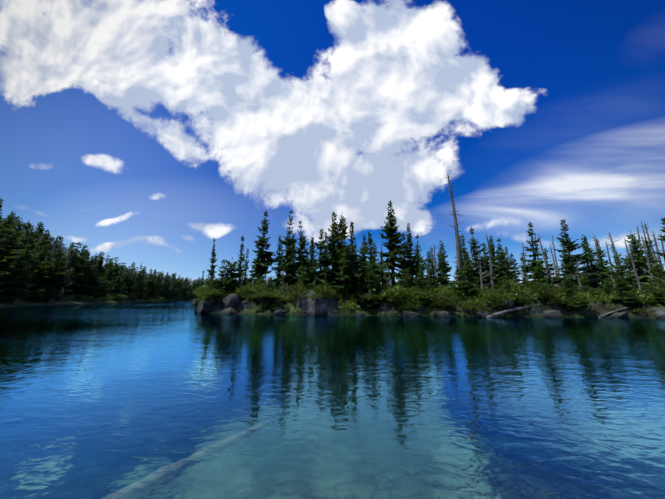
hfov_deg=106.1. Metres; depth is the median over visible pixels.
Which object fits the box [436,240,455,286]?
conifer tree
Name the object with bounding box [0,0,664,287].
sky
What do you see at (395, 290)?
shrub
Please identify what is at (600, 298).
shrub
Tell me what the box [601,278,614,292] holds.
young conifer tree
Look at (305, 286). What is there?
shrub
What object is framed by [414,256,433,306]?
conifer tree
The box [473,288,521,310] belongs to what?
shrub
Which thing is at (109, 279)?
forest tree
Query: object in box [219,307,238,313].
rock
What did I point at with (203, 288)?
shrub
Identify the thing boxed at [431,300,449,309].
shrub
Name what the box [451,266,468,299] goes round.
young conifer tree
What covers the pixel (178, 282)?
forest tree
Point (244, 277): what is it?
conifer tree
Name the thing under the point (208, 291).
shrub
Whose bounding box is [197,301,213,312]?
rock
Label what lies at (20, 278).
forest tree
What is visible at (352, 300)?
shrub
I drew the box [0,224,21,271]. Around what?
forest tree
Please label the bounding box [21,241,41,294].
forest tree
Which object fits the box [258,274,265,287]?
young conifer tree
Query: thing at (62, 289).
forest tree
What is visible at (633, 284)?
young conifer tree
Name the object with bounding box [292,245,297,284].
conifer tree
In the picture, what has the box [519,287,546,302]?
shrub
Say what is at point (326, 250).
conifer tree
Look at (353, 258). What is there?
conifer tree
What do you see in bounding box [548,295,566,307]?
shrub
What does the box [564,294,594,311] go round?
shrub
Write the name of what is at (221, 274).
conifer tree
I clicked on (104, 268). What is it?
forest tree
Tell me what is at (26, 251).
forest tree
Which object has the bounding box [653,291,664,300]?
young conifer tree
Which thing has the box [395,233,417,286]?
conifer tree
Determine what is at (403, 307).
shrub
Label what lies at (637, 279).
tree
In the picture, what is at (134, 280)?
forest tree
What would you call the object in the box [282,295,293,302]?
shrub
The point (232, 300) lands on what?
rock
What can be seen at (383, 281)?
conifer tree
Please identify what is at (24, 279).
forest tree
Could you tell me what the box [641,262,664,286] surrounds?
young conifer tree
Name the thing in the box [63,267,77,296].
forest tree
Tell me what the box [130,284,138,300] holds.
forest tree
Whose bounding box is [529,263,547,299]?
young conifer tree
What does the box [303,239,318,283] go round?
conifer tree
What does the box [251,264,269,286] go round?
conifer tree
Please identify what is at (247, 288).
shrub
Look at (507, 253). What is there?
conifer tree
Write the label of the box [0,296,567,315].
ground
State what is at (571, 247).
conifer tree
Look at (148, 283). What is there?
forest tree
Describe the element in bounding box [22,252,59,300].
forest tree
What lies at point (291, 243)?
conifer tree
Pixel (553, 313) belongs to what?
rock
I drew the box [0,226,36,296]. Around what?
forest tree
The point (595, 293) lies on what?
shrub
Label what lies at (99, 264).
forest tree
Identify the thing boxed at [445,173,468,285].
snag tree
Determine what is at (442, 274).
young conifer tree
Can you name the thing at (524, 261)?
snag tree
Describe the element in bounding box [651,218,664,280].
conifer tree
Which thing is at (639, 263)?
conifer tree
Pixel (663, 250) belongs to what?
snag tree
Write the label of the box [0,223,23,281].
forest tree
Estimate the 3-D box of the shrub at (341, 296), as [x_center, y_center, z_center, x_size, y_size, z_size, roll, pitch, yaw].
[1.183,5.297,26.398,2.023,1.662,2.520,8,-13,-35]
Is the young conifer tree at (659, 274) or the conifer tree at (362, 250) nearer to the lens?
the young conifer tree at (659, 274)
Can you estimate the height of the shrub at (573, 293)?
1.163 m
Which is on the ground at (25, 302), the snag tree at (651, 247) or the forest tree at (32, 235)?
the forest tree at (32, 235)
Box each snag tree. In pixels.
[430,246,436,279]
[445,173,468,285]
[474,248,489,290]
[520,242,528,281]
[536,235,556,277]
[548,243,559,286]
[575,260,582,289]
[591,235,603,284]
[602,243,614,286]
[605,232,628,285]
[621,239,633,271]
[631,226,646,272]
[640,222,658,275]
[641,235,655,282]
[648,231,664,276]
[659,233,664,261]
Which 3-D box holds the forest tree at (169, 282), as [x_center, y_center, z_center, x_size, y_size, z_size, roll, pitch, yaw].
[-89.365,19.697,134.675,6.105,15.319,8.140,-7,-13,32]
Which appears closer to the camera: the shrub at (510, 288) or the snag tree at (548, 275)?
the shrub at (510, 288)
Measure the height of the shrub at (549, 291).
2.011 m
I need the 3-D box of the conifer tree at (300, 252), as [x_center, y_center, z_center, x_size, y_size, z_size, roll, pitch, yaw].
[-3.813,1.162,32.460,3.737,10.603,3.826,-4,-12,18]
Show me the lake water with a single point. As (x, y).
(160, 400)
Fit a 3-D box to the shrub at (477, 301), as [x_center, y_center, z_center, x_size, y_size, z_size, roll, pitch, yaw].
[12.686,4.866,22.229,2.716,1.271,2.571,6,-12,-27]
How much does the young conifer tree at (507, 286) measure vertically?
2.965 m
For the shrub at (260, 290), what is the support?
on the peninsula ground at (593, 308)
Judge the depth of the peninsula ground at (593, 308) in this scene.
22.25 m
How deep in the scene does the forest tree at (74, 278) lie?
69.05 m
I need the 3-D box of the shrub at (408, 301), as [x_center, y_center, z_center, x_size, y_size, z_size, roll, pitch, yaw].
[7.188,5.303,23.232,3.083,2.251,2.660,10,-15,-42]
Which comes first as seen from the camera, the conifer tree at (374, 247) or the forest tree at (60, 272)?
the conifer tree at (374, 247)
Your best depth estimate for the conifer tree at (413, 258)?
30.68 m
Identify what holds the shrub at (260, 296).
on the peninsula ground at (593, 308)
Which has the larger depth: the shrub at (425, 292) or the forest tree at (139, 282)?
the forest tree at (139, 282)
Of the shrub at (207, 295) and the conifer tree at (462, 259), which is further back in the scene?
the conifer tree at (462, 259)
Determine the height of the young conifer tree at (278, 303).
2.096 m
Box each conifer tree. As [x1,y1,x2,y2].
[200,238,217,296]
[200,280,216,302]
[208,259,227,303]
[215,257,243,292]
[216,277,231,299]
[233,237,246,287]
[240,249,248,286]
[246,269,257,285]
[248,210,277,286]
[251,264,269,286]
[253,281,277,310]
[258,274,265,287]
[270,211,298,287]
[271,235,284,288]
[272,296,282,310]
[280,230,293,286]
[280,247,296,285]
[285,221,314,287]
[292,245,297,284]
[292,269,309,297]
[296,260,304,283]
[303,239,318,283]
[305,234,315,287]
[306,243,315,286]
[309,229,336,294]
[316,212,344,291]
[323,232,330,282]
[331,216,350,280]
[331,233,361,303]
[335,221,366,297]
[354,234,373,290]
[354,241,361,283]
[356,230,392,293]
[357,267,381,307]
[372,242,379,280]
[373,274,382,302]
[376,201,411,286]
[378,252,389,286]
[379,266,395,300]
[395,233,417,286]
[402,270,421,301]
[405,223,417,280]
[409,235,436,287]
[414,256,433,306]
[425,251,440,286]
[427,246,438,278]
[435,243,454,286]
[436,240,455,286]
[437,267,446,288]
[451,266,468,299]
[454,235,464,280]
[460,235,471,280]
[461,251,480,298]
[463,227,506,288]
[480,243,497,286]
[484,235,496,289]
[488,236,499,278]
[492,238,517,284]
[503,279,521,305]
[504,247,519,278]
[508,253,527,283]
[518,222,557,286]
[519,252,530,284]
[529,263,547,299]
[543,249,556,284]
[549,219,609,291]
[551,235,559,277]
[554,234,580,281]
[558,237,567,276]
[559,261,571,295]
[559,273,587,309]
[574,234,610,287]
[578,273,593,306]
[584,235,603,284]
[595,238,610,284]
[596,247,615,285]
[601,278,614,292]
[602,252,634,287]
[602,284,610,297]
[610,245,628,284]
[611,270,636,304]
[614,231,658,286]
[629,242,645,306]
[630,239,649,275]
[631,280,641,305]
[638,222,663,276]
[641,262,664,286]
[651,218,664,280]
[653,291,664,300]
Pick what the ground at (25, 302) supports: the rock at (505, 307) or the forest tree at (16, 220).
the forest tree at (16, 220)
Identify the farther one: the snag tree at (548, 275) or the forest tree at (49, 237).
the forest tree at (49, 237)
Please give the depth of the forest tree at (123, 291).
91.65 m
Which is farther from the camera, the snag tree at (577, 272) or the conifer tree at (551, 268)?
the conifer tree at (551, 268)
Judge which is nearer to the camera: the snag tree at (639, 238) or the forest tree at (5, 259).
the snag tree at (639, 238)
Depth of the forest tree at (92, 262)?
88.77 m
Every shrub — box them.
[78,295,92,301]
[114,296,127,301]
[190,285,210,295]
[196,289,224,302]
[198,287,218,302]
[208,289,231,300]
[231,290,247,296]
[235,279,266,300]
[241,287,277,304]
[249,293,266,304]
[255,290,268,302]
[261,290,283,303]
[276,283,293,292]
[277,286,310,305]
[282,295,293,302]
[289,282,310,290]
[304,294,321,299]
[310,282,337,301]
[322,291,330,297]
[335,292,350,299]
[339,298,362,304]
[341,301,361,312]
[349,291,368,299]
[355,290,384,303]
[361,292,385,307]
[380,285,411,305]
[386,292,412,303]
[395,295,425,310]
[397,303,417,310]
[400,286,436,299]
[401,280,417,289]
[411,286,441,294]
[411,290,433,300]
[425,292,457,307]
[426,284,455,301]
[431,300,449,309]
[436,284,467,295]
[438,298,452,310]
[448,292,467,299]
[448,300,491,314]
[462,297,491,307]
[464,289,498,299]
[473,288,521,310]
[482,291,512,310]
[493,276,521,289]
[494,286,525,291]
[496,288,536,307]
[512,299,524,305]
[514,298,534,305]
[519,281,551,290]
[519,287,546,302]
[526,286,560,303]
[544,295,583,303]
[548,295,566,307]
[550,286,566,294]
[555,283,583,290]
[561,291,589,295]
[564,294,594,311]
[578,289,608,295]
[580,289,602,294]
[588,293,616,304]
[603,293,662,307]
[608,291,639,302]
[611,288,654,305]
[627,307,651,312]
[628,285,664,304]
[632,297,654,307]
[650,279,664,297]
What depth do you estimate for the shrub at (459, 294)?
23.84 m
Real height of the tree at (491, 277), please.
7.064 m
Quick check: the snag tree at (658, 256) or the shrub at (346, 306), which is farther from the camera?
the snag tree at (658, 256)
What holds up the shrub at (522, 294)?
on the peninsula ground at (593, 308)
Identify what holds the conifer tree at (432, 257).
on the peninsula ground at (593, 308)
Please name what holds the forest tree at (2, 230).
on the ground at (25, 302)
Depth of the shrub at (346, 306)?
23.76 m
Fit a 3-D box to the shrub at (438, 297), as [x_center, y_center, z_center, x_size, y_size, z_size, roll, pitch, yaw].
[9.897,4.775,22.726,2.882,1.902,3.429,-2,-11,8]
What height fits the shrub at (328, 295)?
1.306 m
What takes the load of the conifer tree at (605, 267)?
on the peninsula ground at (593, 308)
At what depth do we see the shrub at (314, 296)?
23.61 m
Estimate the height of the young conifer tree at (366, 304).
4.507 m
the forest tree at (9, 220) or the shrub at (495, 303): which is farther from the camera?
the forest tree at (9, 220)
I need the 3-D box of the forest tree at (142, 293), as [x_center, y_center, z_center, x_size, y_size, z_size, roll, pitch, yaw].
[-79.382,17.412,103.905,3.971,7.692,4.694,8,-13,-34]
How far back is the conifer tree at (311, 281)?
33.61 m
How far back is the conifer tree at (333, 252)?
29.08 m
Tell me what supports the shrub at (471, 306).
on the peninsula ground at (593, 308)
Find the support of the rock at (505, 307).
on the peninsula ground at (593, 308)
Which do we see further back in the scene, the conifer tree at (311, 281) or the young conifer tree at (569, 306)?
the conifer tree at (311, 281)
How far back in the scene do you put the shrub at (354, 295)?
25.03 m
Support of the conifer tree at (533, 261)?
on the peninsula ground at (593, 308)
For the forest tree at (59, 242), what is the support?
on the ground at (25, 302)
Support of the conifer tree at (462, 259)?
on the peninsula ground at (593, 308)
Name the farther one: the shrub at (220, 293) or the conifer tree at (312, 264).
the conifer tree at (312, 264)
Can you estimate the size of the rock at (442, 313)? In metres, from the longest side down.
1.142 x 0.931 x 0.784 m
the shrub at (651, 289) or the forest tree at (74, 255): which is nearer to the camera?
the shrub at (651, 289)
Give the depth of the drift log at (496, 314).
20.97 m
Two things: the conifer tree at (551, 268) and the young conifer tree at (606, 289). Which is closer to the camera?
the young conifer tree at (606, 289)
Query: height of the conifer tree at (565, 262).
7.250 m
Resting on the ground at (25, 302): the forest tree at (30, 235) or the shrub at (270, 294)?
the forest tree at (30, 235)
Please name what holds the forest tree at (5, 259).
on the ground at (25, 302)
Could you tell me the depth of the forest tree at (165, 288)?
129.26 m
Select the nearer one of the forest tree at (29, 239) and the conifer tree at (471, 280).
the conifer tree at (471, 280)
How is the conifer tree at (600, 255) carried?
on the peninsula ground at (593, 308)
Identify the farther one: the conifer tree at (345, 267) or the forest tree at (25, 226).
the forest tree at (25, 226)
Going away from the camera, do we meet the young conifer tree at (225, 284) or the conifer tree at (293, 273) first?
the young conifer tree at (225, 284)
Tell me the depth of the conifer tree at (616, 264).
43.42 m
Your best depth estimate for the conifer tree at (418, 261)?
28.75 m
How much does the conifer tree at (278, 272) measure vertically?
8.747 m
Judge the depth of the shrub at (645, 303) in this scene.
21.09 m
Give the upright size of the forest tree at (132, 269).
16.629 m
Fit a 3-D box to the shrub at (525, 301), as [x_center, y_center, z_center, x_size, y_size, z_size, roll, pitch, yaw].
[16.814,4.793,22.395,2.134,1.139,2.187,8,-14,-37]
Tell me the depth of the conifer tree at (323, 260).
27.61 m
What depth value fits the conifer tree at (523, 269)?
46.19 m
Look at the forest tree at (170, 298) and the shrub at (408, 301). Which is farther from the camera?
the forest tree at (170, 298)
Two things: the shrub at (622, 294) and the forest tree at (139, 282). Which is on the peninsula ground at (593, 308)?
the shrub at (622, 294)
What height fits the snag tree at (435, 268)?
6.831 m
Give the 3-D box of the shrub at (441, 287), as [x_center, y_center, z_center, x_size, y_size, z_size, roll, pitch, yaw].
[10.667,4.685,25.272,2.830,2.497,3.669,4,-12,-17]
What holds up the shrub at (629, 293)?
on the peninsula ground at (593, 308)
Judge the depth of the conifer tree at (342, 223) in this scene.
32.54 m
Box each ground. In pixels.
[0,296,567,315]
[207,285,664,317]
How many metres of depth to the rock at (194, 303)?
59.01 m
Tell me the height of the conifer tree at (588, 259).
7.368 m
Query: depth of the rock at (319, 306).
23.77 m
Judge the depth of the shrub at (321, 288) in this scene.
24.11 m
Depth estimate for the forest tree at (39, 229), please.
84.72 m
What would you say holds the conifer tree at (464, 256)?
on the peninsula ground at (593, 308)
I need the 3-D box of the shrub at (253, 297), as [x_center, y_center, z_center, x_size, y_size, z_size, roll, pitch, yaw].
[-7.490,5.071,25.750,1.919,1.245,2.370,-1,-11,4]
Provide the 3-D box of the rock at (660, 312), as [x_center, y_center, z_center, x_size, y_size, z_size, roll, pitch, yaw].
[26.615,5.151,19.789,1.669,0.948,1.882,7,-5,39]
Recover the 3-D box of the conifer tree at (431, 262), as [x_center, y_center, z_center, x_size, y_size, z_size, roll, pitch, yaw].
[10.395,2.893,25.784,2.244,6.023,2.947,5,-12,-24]
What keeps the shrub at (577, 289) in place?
on the peninsula ground at (593, 308)
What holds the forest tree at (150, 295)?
on the ground at (25, 302)
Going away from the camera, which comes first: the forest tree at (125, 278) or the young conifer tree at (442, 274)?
the young conifer tree at (442, 274)
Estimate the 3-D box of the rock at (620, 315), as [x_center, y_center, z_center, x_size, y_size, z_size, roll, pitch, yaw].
[23.151,5.407,20.278,0.939,0.474,0.986,-9,-16,-5]
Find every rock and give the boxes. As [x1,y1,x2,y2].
[192,298,201,304]
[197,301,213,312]
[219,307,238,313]
[223,293,240,307]
[272,309,286,314]
[296,289,337,315]
[355,312,364,315]
[401,311,421,316]
[434,311,451,316]
[476,310,488,316]
[496,299,513,309]
[542,310,559,317]
[610,312,628,317]
[652,307,664,318]
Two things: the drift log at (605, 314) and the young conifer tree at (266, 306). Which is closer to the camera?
the drift log at (605, 314)
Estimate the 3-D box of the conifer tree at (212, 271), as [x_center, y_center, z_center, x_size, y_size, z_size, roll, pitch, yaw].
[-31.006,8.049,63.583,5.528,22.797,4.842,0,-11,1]
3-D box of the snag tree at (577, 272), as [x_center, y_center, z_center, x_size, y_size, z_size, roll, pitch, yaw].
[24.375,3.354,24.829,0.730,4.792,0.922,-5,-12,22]
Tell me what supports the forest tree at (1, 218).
on the ground at (25, 302)
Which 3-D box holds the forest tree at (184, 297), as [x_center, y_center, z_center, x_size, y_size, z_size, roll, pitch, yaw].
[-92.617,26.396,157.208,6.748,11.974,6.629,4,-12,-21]
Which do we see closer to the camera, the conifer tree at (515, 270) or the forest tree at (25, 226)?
the conifer tree at (515, 270)
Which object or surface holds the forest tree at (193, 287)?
on the ground at (25, 302)
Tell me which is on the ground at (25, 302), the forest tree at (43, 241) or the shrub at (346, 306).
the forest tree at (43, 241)
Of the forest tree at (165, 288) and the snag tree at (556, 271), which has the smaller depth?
the snag tree at (556, 271)
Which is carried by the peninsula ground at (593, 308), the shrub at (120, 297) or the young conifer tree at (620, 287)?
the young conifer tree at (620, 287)
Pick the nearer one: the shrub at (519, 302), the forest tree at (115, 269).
the shrub at (519, 302)
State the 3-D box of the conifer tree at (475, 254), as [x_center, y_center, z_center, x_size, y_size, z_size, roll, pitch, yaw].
[16.020,1.451,28.149,4.421,8.467,4.867,0,-11,-1]
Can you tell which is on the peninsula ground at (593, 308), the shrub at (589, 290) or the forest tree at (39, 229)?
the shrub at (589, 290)
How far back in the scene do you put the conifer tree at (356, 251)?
40.46 m
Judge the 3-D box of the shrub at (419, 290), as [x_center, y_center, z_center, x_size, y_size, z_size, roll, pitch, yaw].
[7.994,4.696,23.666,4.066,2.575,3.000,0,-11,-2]
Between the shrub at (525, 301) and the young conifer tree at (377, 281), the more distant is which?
the young conifer tree at (377, 281)
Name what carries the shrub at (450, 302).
on the peninsula ground at (593, 308)
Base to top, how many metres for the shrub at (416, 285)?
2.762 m
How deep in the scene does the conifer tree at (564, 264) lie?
43.78 m
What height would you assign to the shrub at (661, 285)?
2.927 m
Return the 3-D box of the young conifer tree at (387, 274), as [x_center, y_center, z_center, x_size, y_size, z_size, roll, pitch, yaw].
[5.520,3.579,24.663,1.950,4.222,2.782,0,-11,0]
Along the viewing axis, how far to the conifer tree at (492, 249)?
42.33 m
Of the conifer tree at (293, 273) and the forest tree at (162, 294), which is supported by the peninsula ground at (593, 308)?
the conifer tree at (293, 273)
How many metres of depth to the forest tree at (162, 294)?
125.51 m
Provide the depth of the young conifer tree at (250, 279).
30.60 m
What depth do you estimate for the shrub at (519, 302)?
21.79 m
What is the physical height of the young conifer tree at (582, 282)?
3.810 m
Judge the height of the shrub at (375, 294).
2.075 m
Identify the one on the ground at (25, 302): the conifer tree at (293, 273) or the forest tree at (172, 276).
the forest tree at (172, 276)
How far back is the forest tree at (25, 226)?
76.43 m
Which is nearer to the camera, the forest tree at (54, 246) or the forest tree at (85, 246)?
the forest tree at (54, 246)
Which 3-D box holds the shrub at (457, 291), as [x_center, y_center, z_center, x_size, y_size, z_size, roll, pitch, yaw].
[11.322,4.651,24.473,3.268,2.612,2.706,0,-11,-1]
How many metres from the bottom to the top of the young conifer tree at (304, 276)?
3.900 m
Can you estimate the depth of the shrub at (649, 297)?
21.01 m
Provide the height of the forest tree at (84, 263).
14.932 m
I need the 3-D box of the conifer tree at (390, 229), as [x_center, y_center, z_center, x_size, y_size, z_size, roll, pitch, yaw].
[7.599,-0.172,30.406,4.536,12.486,4.569,-3,-11,15]
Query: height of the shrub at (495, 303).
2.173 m
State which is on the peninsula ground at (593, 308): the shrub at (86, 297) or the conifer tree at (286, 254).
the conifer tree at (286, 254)
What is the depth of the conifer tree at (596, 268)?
28.30 m
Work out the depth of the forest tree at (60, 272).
62.46 m
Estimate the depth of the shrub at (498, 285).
25.53 m
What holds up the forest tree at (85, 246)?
on the ground at (25, 302)
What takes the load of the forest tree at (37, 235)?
on the ground at (25, 302)
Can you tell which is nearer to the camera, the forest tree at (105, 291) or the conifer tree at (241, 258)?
the conifer tree at (241, 258)
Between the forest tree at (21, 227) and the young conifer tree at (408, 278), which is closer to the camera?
the young conifer tree at (408, 278)
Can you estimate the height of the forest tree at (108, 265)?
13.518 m
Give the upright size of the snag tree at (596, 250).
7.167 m
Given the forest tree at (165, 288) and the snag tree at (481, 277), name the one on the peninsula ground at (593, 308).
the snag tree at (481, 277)
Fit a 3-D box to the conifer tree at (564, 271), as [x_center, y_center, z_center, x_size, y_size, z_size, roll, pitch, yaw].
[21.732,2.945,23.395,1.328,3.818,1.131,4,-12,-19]
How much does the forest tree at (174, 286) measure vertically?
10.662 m
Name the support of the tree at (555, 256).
on the peninsula ground at (593, 308)
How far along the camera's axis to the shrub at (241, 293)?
26.74 m
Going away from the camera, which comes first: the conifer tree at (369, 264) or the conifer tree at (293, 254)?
the conifer tree at (369, 264)
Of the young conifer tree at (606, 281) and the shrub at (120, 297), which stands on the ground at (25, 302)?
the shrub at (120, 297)
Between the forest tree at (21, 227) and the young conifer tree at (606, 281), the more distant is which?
the forest tree at (21, 227)
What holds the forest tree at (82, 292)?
on the ground at (25, 302)
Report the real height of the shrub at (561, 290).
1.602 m
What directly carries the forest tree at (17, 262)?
on the ground at (25, 302)
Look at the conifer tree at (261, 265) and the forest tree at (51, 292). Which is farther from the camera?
the forest tree at (51, 292)
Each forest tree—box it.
[0,198,4,223]
[0,213,20,248]
[0,218,6,243]
[0,220,25,277]
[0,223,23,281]
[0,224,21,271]
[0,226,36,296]
[0,226,46,284]
[0,249,39,298]
[0,256,41,305]
[1,216,23,249]
[2,244,44,298]
[7,264,37,297]
[14,228,50,261]
[15,220,23,245]
[21,219,32,248]
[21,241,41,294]
[22,225,40,250]
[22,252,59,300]
[26,244,51,299]
[29,231,52,272]
[30,245,76,303]
[32,231,39,250]
[34,222,54,254]
[38,236,67,264]
[42,231,55,251]
[47,236,63,265]
[50,257,71,300]
[58,242,101,296]
[58,249,72,300]
[59,259,86,299]
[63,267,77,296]
[73,251,101,298]
[74,263,97,299]
[79,245,92,268]
[84,264,108,299]
[88,256,97,285]
[95,251,104,288]
[96,277,111,301]
[97,263,114,295]
[99,255,122,288]
[99,264,117,294]
[106,257,131,298]
[111,268,126,298]
[116,266,136,299]
[119,281,126,300]
[123,262,138,298]
[127,271,138,299]
[130,263,145,299]
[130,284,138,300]
[138,266,146,299]
[138,285,146,299]
[140,269,161,299]
[144,276,157,298]
[154,272,164,298]
[158,285,166,297]
[160,275,174,299]
[162,272,173,294]
[167,285,176,299]
[168,282,178,299]
[170,273,177,294]
[173,275,186,294]
[181,282,189,299]
[183,277,192,296]
[189,280,196,298]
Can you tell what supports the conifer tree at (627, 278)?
on the peninsula ground at (593, 308)
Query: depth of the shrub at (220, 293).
26.43 m
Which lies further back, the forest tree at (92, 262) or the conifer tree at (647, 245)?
the forest tree at (92, 262)
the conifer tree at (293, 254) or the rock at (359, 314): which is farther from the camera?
the conifer tree at (293, 254)
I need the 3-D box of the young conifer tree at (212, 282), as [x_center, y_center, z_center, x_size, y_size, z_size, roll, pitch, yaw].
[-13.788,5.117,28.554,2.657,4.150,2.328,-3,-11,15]
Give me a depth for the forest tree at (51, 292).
56.65 m
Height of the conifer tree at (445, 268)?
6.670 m
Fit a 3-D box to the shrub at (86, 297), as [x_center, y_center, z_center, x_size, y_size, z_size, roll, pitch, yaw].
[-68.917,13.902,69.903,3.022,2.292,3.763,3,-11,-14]
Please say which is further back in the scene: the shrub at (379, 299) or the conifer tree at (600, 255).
the conifer tree at (600, 255)
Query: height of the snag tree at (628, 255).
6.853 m
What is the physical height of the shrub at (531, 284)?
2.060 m
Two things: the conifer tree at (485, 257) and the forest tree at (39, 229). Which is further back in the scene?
the forest tree at (39, 229)
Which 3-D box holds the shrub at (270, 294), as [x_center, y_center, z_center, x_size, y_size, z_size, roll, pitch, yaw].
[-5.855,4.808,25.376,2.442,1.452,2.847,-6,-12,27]
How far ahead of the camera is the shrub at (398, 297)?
22.90 m
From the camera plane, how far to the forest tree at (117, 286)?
92.80 m
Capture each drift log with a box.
[486,304,541,317]
[597,304,627,317]
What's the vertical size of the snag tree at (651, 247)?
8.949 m
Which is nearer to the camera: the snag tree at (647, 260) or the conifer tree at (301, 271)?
the snag tree at (647, 260)
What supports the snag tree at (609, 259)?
on the peninsula ground at (593, 308)
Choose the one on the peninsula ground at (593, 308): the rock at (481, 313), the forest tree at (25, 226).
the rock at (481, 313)
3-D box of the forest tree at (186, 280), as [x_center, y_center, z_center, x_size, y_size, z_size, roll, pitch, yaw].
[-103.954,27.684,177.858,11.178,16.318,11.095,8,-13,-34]
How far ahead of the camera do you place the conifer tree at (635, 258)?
33.70 m
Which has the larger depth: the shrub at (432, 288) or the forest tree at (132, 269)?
the forest tree at (132, 269)
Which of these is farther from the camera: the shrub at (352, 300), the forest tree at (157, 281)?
the forest tree at (157, 281)
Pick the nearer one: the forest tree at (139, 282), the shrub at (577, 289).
the shrub at (577, 289)
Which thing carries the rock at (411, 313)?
on the peninsula ground at (593, 308)
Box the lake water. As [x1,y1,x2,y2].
[0,300,664,498]
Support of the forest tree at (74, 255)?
on the ground at (25, 302)
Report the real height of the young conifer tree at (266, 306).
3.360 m
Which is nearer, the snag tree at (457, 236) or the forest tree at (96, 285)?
the snag tree at (457, 236)
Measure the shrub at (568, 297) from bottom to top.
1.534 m
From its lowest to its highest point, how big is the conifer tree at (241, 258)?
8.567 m
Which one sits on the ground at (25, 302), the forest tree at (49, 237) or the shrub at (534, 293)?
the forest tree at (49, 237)
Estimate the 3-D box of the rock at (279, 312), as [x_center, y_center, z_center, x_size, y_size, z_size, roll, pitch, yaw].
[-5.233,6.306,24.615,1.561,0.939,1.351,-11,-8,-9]
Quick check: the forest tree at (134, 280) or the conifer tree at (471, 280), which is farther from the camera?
the forest tree at (134, 280)
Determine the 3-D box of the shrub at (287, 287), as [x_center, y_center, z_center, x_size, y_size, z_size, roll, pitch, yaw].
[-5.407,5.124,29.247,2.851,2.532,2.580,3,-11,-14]
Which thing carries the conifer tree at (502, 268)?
on the peninsula ground at (593, 308)
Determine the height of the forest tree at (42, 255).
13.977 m
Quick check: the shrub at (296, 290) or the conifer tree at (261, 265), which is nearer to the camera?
the shrub at (296, 290)
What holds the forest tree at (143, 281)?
on the ground at (25, 302)
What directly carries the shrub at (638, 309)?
on the peninsula ground at (593, 308)
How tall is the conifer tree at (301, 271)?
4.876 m
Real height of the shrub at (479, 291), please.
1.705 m
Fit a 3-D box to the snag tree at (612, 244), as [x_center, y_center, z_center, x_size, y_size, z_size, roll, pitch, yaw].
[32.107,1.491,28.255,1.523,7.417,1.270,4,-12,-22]

